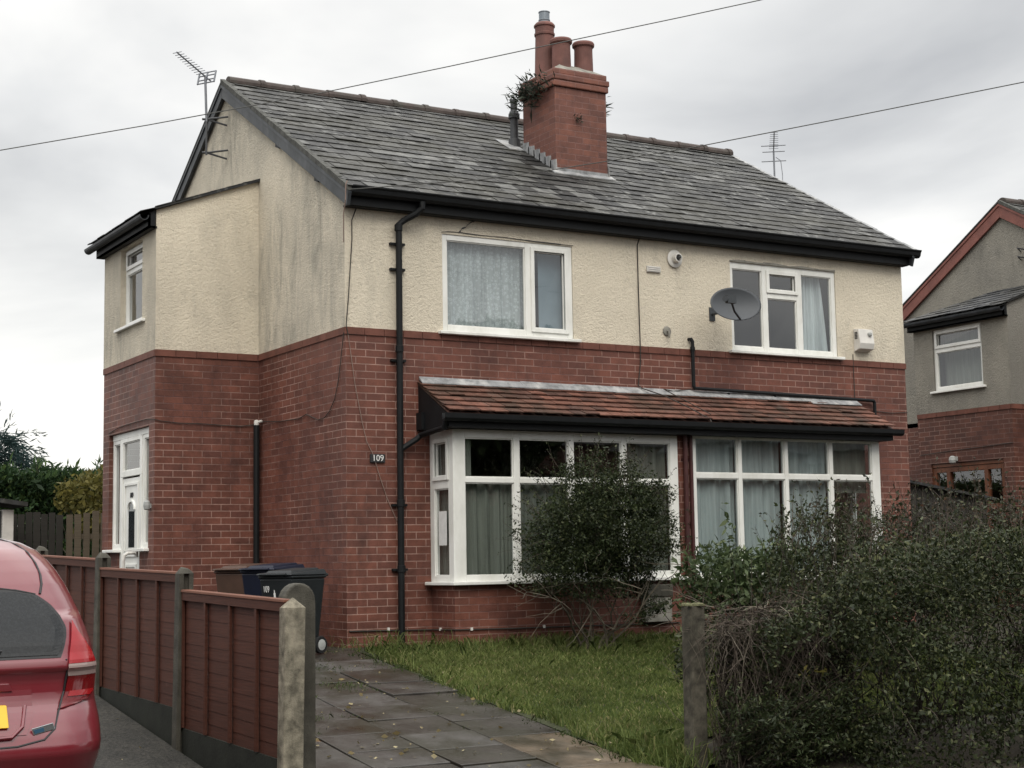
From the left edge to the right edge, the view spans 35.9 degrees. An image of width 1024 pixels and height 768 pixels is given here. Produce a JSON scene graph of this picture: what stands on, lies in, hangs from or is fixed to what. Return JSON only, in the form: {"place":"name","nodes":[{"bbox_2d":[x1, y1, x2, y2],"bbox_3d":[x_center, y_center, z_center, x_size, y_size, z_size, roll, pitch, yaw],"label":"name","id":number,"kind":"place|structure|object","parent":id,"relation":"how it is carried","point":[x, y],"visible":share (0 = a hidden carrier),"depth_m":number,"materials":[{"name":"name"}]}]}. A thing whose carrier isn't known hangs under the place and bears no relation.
{"place":"outdoors","nodes":[
{"label":"outdoors","id":0,"kind":"place"},
{"bbox_2d":[0,498,27,540],"bbox_3d":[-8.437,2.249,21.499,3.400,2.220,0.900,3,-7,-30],"label":"garage","id":1,"kind":"structure","parent":0,"point":[6,523],"depth_m":22.02,"materials":[{"name":"paint"}]},
{"bbox_2d":[94,695,202,767],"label":"driveway","id":2,"kind":"structure","parent":0,"point":[124,737],"depth_m":10.93,"materials":[{"name":"grey concrete"}]},
{"bbox_2d":[0,538,100,767],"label":"parked car","id":3,"kind":"object","parent":2,"relation":"on","point":[49,716],"visible":1,"depth_m":8.38,"materials":[{"name":"red paint"}]},
{"bbox_2d":[0,0,760,150],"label":"overhead wire","id":4,"kind":"object","parent":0,"point":[381,80],"visible":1,"depth_m":14.60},
{"bbox_2d":[315,651,663,767],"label":"path","id":5,"kind":"structure","parent":0,"point":[343,735],"depth_m":11.85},
{"bbox_2d":[256,567,327,653],"bbox_3d":[-2.072,2.149,14.968,0.448,0.810,0.585,-5,-8,34],"label":"wheelie bin","id":6,"kind":"object","parent":5,"relation":"on","point":[273,583],"visible":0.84,"depth_m":14.89,"materials":[{"name":"black plastic"}]},
{"bbox_2d":[122,648,636,767],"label":"fallen leaves","id":7,"kind":"object","parent":5,"relation":"on","point":[434,756],"visible":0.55,"depth_m":11.65,"materials":[{"name":"brown plant"}]},
{"bbox_2d":[315,645,634,763],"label":"path weeds","id":8,"kind":"object","parent":5,"relation":"on","point":[509,708],"visible":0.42,"depth_m":13.29,"materials":[{"name":"green plant"}]},
{"bbox_2d":[0,0,1023,470],"label":"sky","id":9,"kind":"structure","parent":0,"point":[922,175],"materials":[{"name":"grey"}]},
{"bbox_2d":[315,607,1023,767],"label":"ground","id":10,"kind":"structure","parent":0,"point":[1015,751],"depth_m":11.92,"materials":[{"name":"soil"}]},
{"bbox_2d":[0,400,48,471],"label":"conifer tree","id":11,"kind":"object","parent":10,"relation":"on","point":[18,457],"visible":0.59,"depth_m":33.48,"materials":[{"name":"green plant"}]},
{"bbox_2d":[13,512,63,555],"bbox_3d":[-7.913,2.686,22.667,2.920,1.694,0.060,3,-7,-30],"label":"picket fence","id":12,"kind":"object","parent":10,"relation":"on","point":[36,537],"visible":0.3,"depth_m":23.27,"materials":[{"name":"brown wood"}]},
{"bbox_2d":[0,453,102,557],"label":"conifer hedge","id":13,"kind":"object","parent":10,"relation":"on","point":[35,488],"visible":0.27,"depth_m":27.38,"materials":[{"name":"green plant"}]},
{"bbox_2d":[40,464,102,552],"bbox_3d":[-6.406,2.428,24.384,1.684,2.445,1.047,1,-7,-14],"label":"yellow shrub","id":14,"kind":"object","parent":10,"relation":"on","point":[94,502],"visible":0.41,"depth_m":24.21,"materials":[{"name":"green plant"}]},
{"bbox_2d":[65,511,101,557],"bbox_3d":[-5.671,2.775,23.867,2.144,1.709,0.060,3,-7,-30],"label":"picket fence","id":15,"kind":"object","parent":10,"relation":"on","point":[86,536],"visible":0.1,"depth_m":23.48,"materials":[{"name":"brown wood"}]},
{"bbox_2d":[36,546,304,767],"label":"boundary fence","id":16,"kind":"object","parent":10,"relation":"on","point":[207,679],"visible":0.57,"depth_m":10.77,"materials":[{"name":"red-brown stained wood"},{"name":"dark concrete"},{"name":"weathered concrete"}]},
{"bbox_2d":[212,563,267,594],"bbox_3d":[-2.755,2.269,16.338,0.456,0.819,0.575,-4,-7,27],"label":"wheelie bin","id":17,"kind":"object","parent":10,"relation":"on","point":[229,579],"visible":0.15,"depth_m":16.18,"materials":[{"name":"brown plastic"}]},
{"bbox_2d":[239,563,304,595],"bbox_3d":[-2.377,2.196,15.740,0.456,0.819,0.575,-5,-7,31],"label":"wheelie bin","id":18,"kind":"object","parent":10,"relation":"on","point":[251,583],"visible":0.22,"depth_m":15.61,"materials":[{"name":"blue plastic"}]},
{"bbox_2d":[278,583,315,767],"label":"gate post","id":19,"kind":"object","parent":10,"relation":"on","point":[303,594],"visible":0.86,"depth_m":9.77,"materials":[{"name":"concrete"}]},
{"bbox_2d":[84,10,921,647],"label":"semi detached house","id":20,"kind":"structure","parent":10,"relation":"on","point":[288,348],"depth_m":17.87,"materials":[{"name":"red brick"}]},
{"bbox_2d":[114,242,144,333],"bbox_3d":[-4.411,-1.145,18.542,0.210,0.980,1.090,3,-7,-30],"label":"window","id":21,"kind":"structure","parent":20,"relation":"in","point":[132,269],"depth_m":18.82,"materials":[{"name":"white plastic"}]},
{"bbox_2d":[119,474,142,568],"bbox_3d":[-4.387,1.988,18.276,0.074,1.844,0.833,3,-7,-30],"label":"door","id":22,"kind":"structure","parent":20,"relation":"in","point":[131,489],"depth_m":18.32,"materials":[{"name":"white plastic"}]},
{"bbox_2d":[173,51,227,159],"bbox_3d":[-3.854,-3.363,19.258,0.347,1.199,0.770,-7,-8,41],"label":"television aerial","id":23,"kind":"object","parent":20,"relation":"attached to","point":[206,118],"visible":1,"depth_m":19.38,"materials":[{"name":"metal"}]},
{"bbox_2d":[370,454,384,462],"bbox_3d":[-1.379,0.762,16.204,0.166,0.086,0.025,3,-7,-30],"label":"house number sign","id":24,"kind":"object","parent":20,"relation":"attached to","point":[378,458],"visible":1,"depth_m":16.20,"materials":[{"name":"black plastic"}]},
{"bbox_2d":[430,429,454,581],"bbox_3d":[-0.705,1.260,16.261,0.078,1.560,0.507,3,-7,-30],"label":"bay window","id":25,"kind":"structure","parent":20,"relation":"in","point":[438,482],"depth_m":16.32,"materials":[{"name":"white plastic"}]},
{"bbox_2d":[439,511,446,545],"bbox_3d":[-0.711,1.484,16.240,0.003,0.350,0.170,3,-7,-30],"label":"paper notice","id":26,"kind":"object","parent":20,"relation":"attached to","point":[442,527],"visible":1,"depth_m":16.23,"materials":[{"name":"white paper"}]},
{"bbox_2d":[439,442,448,574],"bbox_3d":[-0.650,1.285,16.318,0.046,1.480,0.400,3,-7,-30],"label":"drape","id":27,"kind":"object","parent":20,"relation":"hanging from","point":[444,549],"visible":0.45,"depth_m":16.41,"materials":[{"name":"grey fabric"}]},
{"bbox_2d":[465,439,470,475],"bbox_3d":[-0.489,0.764,16.268,0.130,0.460,0.040,3,-7,-30],"label":"drape","id":28,"kind":"object","parent":20,"relation":"hanging from","point":[467,458],"visible":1,"depth_m":16.28,"materials":[{"name":"grey fabric"}]},
{"bbox_2d":[447,242,523,329],"bbox_3d":[-0.329,-1.050,17.215,1.070,1.010,0.035,3,-7,-30],"label":"net curtain","id":29,"kind":"object","parent":20,"relation":"hanging from","point":[484,285],"visible":0.92,"depth_m":17.23,"materials":[{"name":"white fabric"}]},
{"bbox_2d":[466,484,512,574],"bbox_3d":[-0.269,1.520,16.315,0.620,1.000,0.069,3,-7,-30],"label":"drape","id":30,"kind":"object","parent":20,"relation":"hanging from","point":[488,510],"visible":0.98,"depth_m":16.34,"materials":[{"name":"grey fabric"}]},
{"bbox_2d":[438,234,581,342],"bbox_3d":[-0.041,-1.031,17.255,1.768,1.089,0.182,3,-7,-30],"label":"window","id":31,"kind":"structure","parent":20,"relation":"in","point":[530,332],"depth_m":17.36,"materials":[{"name":"white plastic"}]},
{"bbox_2d":[504,64,554,123],"bbox_3d":[0.235,-3.617,19.709,0.384,0.720,1.252,3,-7,-30],"label":"chimney weed","id":32,"kind":"object","parent":20,"relation":"attached to","point":[527,89],"visible":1,"depth_m":19.74,"materials":[{"name":"green plant"}]},
{"bbox_2d":[520,484,565,573],"bbox_3d":[0.302,1.550,16.665,0.640,1.000,0.064,3,-7,-30],"label":"drape","id":33,"kind":"object","parent":20,"relation":"hanging from","point":[527,492],"visible":0.25,"depth_m":16.63,"materials":[{"name":"grey fabric"}]},
{"bbox_2d":[537,251,562,328],"bbox_3d":[0.433,-1.009,17.694,0.330,1.010,0.008,3,-7,-30],"label":"window blind","id":34,"kind":"object","parent":20,"relation":"hanging from","point":[550,289],"depth_m":17.70,"materials":[{"name":"white fabric"}]},
{"bbox_2d":[425,429,688,584],"bbox_3d":[0.515,1.326,16.924,2.990,1.585,0.555,3,-7,-30],"label":"bay window","id":35,"kind":"structure","parent":20,"relation":"in","point":[459,435],"depth_m":16.43,"materials":[{"name":"white plastic"}]},
{"bbox_2d":[606,96,613,116],"bbox_3d":[1.206,-3.497,19.912,0.170,0.294,0.194,-2,-6,7],"label":"chimney weed","id":36,"kind":"object","parent":20,"relation":"attached to","point":[608,107],"visible":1,"depth_m":19.86,"materials":[{"name":"green plant"}]},
{"bbox_2d":[627,443,667,570],"bbox_3d":[1.441,1.368,17.370,0.620,1.480,0.068,3,-7,-30],"label":"drape","id":37,"kind":"object","parent":20,"relation":"hanging from","point":[655,457],"visible":0.23,"depth_m":17.48,"materials":[{"name":"grey fabric"}]},
{"bbox_2d":[350,82,1023,189],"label":"overhead wire","id":38,"kind":"object","parent":20,"relation":"attached to","point":[695,146],"visible":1,"depth_m":14.87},
{"bbox_2d":[695,439,735,572],"bbox_3d":[2.272,1.382,17.840,0.630,1.570,0.072,3,-7,-30],"label":"voile curtain","id":39,"kind":"object","parent":20,"relation":"hanging from","point":[714,455],"visible":0.68,"depth_m":17.87,"materials":[{"name":"white fabric"}]},
{"bbox_2d":[709,287,760,320],"bbox_3d":[2.406,-0.919,18.186,0.663,0.399,0.709,-6,-8,38],"label":"satellite dish","id":40,"kind":"object","parent":20,"relation":"attached to","point":[735,303],"visible":1,"depth_m":18.23,"materials":[{"name":"grey metal"}]},
{"bbox_2d":[733,440,780,568],"bbox_3d":[2.843,1.410,18.180,0.660,1.570,0.075,3,-7,-30],"label":"voile curtain","id":41,"kind":"object","parent":20,"relation":"hanging from","point":[761,496],"visible":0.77,"depth_m":18.21,"materials":[{"name":"white fabric"}]},
{"bbox_2d":[761,132,785,179],"bbox_3d":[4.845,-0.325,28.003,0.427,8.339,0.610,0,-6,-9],"label":"television aerial","id":42,"kind":"object","parent":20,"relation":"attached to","point":[773,145],"visible":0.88,"depth_m":28.60,"materials":[{"name":"grey metal"}]},
{"bbox_2d":[729,262,844,359],"bbox_3d":[3.306,-0.876,19.218,1.770,1.107,0.182,3,-7,-30],"label":"window","id":43,"kind":"structure","parent":20,"relation":"in","point":[765,293],"depth_m":19.24,"materials":[{"name":"white plastic"}]},
{"bbox_2d":[692,436,882,581],"bbox_3d":[3.223,1.437,18.297,2.845,1.650,0.154,3,-7,-30],"label":"bay window","id":44,"kind":"structure","parent":20,"relation":"in","point":[873,447],"depth_m":18.29,"materials":[{"name":"white plastic"}]},
{"bbox_2d":[780,441,827,569],"bbox_3d":[3.422,1.440,18.535,0.660,1.570,0.072,3,-7,-30],"label":"voile curtain","id":45,"kind":"object","parent":20,"relation":"hanging from","point":[805,457],"visible":0.48,"depth_m":18.60,"materials":[{"name":"white fabric"}]},
{"bbox_2d":[801,277,827,350],"bbox_3d":[3.702,-0.840,19.604,0.490,0.990,0.085,3,-7,-29],"label":"voile curtain","id":46,"kind":"object","parent":20,"relation":"hanging from","point":[814,335],"visible":0.77,"depth_m":19.62,"materials":[{"name":"white fabric"}]},
{"bbox_2d":[824,443,865,492],"bbox_3d":[3.996,0.998,18.939,0.660,0.620,0.038,3,-7,-30],"label":"voile curtain","id":47,"kind":"object","parent":20,"relation":"hanging from","point":[848,458],"visible":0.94,"depth_m":18.97,"materials":[{"name":"white fabric"}]},
{"bbox_2d":[849,444,867,554],"bbox_3d":[4.292,1.502,19.195,0.060,1.615,0.489,3,-7,-30],"label":"bay window","id":48,"kind":"structure","parent":20,"relation":"in","point":[854,515],"depth_m":19.35,"materials":[{"name":"white plastic"}]},
{"bbox_2d":[853,329,874,352],"bbox_3d":[4.398,-0.547,19.721,0.247,0.288,0.135,3,-7,-30],"label":"alarm box","id":49,"kind":"object","parent":20,"relation":"attached to","point":[863,340],"visible":1,"depth_m":19.69,"materials":[{"name":"white plastic"}]},
{"bbox_2d":[681,602,707,767],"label":"gate post","id":50,"kind":"object","parent":10,"relation":"on","point":[695,717],"visible":0.98,"depth_m":11.17,"materials":[{"name":"grey concrete"}]},
{"bbox_2d":[637,563,891,767],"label":"dead shrub","id":51,"kind":"object","parent":10,"relation":"on","point":[725,631],"visible":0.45,"depth_m":11.35,"materials":[{"name":"brown plant"}]},
{"bbox_2d":[711,665,918,767],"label":"evergreen","id":52,"kind":"object","parent":10,"relation":"on","point":[823,726],"visible":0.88,"depth_m":11.06,"materials":[{"name":"green plant"}]},
{"bbox_2d":[642,487,1023,767],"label":"garden hedge","id":53,"kind":"object","parent":10,"relation":"on","point":[925,580],"visible":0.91,"depth_m":11.50,"materials":[{"name":"green plant"}]},
{"bbox_2d":[910,480,996,612],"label":"garden shed","id":54,"kind":"structure","parent":10,"relation":"on","point":[921,487],"depth_m":22.91,"materials":[{"name":"wood"}]},
{"bbox_2d":[902,197,1023,606],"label":"semi detached house","id":55,"kind":"structure","parent":10,"relation":"on","point":[973,280],"depth_m":25.84,"materials":[{"name":"brick"}]},
{"bbox_2d":[930,323,986,393],"bbox_3d":[7.220,-0.410,25.515,0.180,1.045,1.170,3,-7,-30],"label":"window","id":56,"kind":"structure","parent":55,"relation":"in","point":[976,343],"depth_m":25.57,"materials":[{"name":"white plastic"}]},
{"bbox_2d":[944,330,981,385],"bbox_3d":[7.381,-0.321,25.599,0.035,1.050,0.990,3,-7,-30],"label":"curtain","id":57,"kind":"object","parent":55,"relation":"hanging from","point":[963,366],"visible":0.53,"depth_m":25.69,"materials":[{"name":"white fabric"}]},
{"bbox_2d":[932,459,1010,605],"bbox_3d":[7.335,2.528,25.125,0.080,2.585,1.540,3,-7,-30],"label":"door","id":58,"kind":"structure","parent":55,"relation":"in","point":[986,465],"depth_m":25.04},
{"bbox_2d":[330,624,1023,767],"bbox_3d":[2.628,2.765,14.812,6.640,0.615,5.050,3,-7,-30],"label":"lawn","id":59,"kind":"structure","parent":0,"point":[548,723],"depth_m":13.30,"materials":[{"name":"plant"}]},
{"bbox_2d":[494,433,697,650],"bbox_3d":[0.769,1.616,16.102,2.436,2.245,1.395,3,-7,-30],"label":"garden shrub","id":60,"kind":"object","parent":59,"relation":"on","point":[609,548],"visible":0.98,"depth_m":15.97,"materials":[{"name":"green plant"}]},
{"bbox_2d":[663,502,822,666],"bbox_3d":[2.257,1.952,15.255,1.700,1.623,1.073,1,-7,-13],"label":"laurel shrub","id":61,"kind":"object","parent":59,"relation":"on","point":[716,587],"visible":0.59,"depth_m":15.06,"materials":[{"name":"green plant"}]},
{"bbox_2d":[751,472,905,682],"bbox_3d":[2.776,1.803,14.435,1.877,1.967,1.289,1,-7,-18],"label":"garden bush","id":62,"kind":"object","parent":59,"relation":"on","point":[805,529],"visible":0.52,"depth_m":14.40,"materials":[{"name":"green plant"}]},
{"bbox_2d":[776,470,973,676],"bbox_3d":[3.628,1.847,15.342,2.054,1.983,1.308,3,-7,-30],"label":"garden bush","id":63,"kind":"object","parent":59,"relation":"on","point":[911,533],"visible":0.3,"depth_m":15.31,"materials":[{"name":"green plant"}]},
{"bbox_2d":[884,457,1023,663],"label":"garden bush","id":64,"kind":"object","parent":59,"relation":"on","point":[1006,510],"visible":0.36,"depth_m":16.30,"materials":[{"name":"green plant"}]}
]}

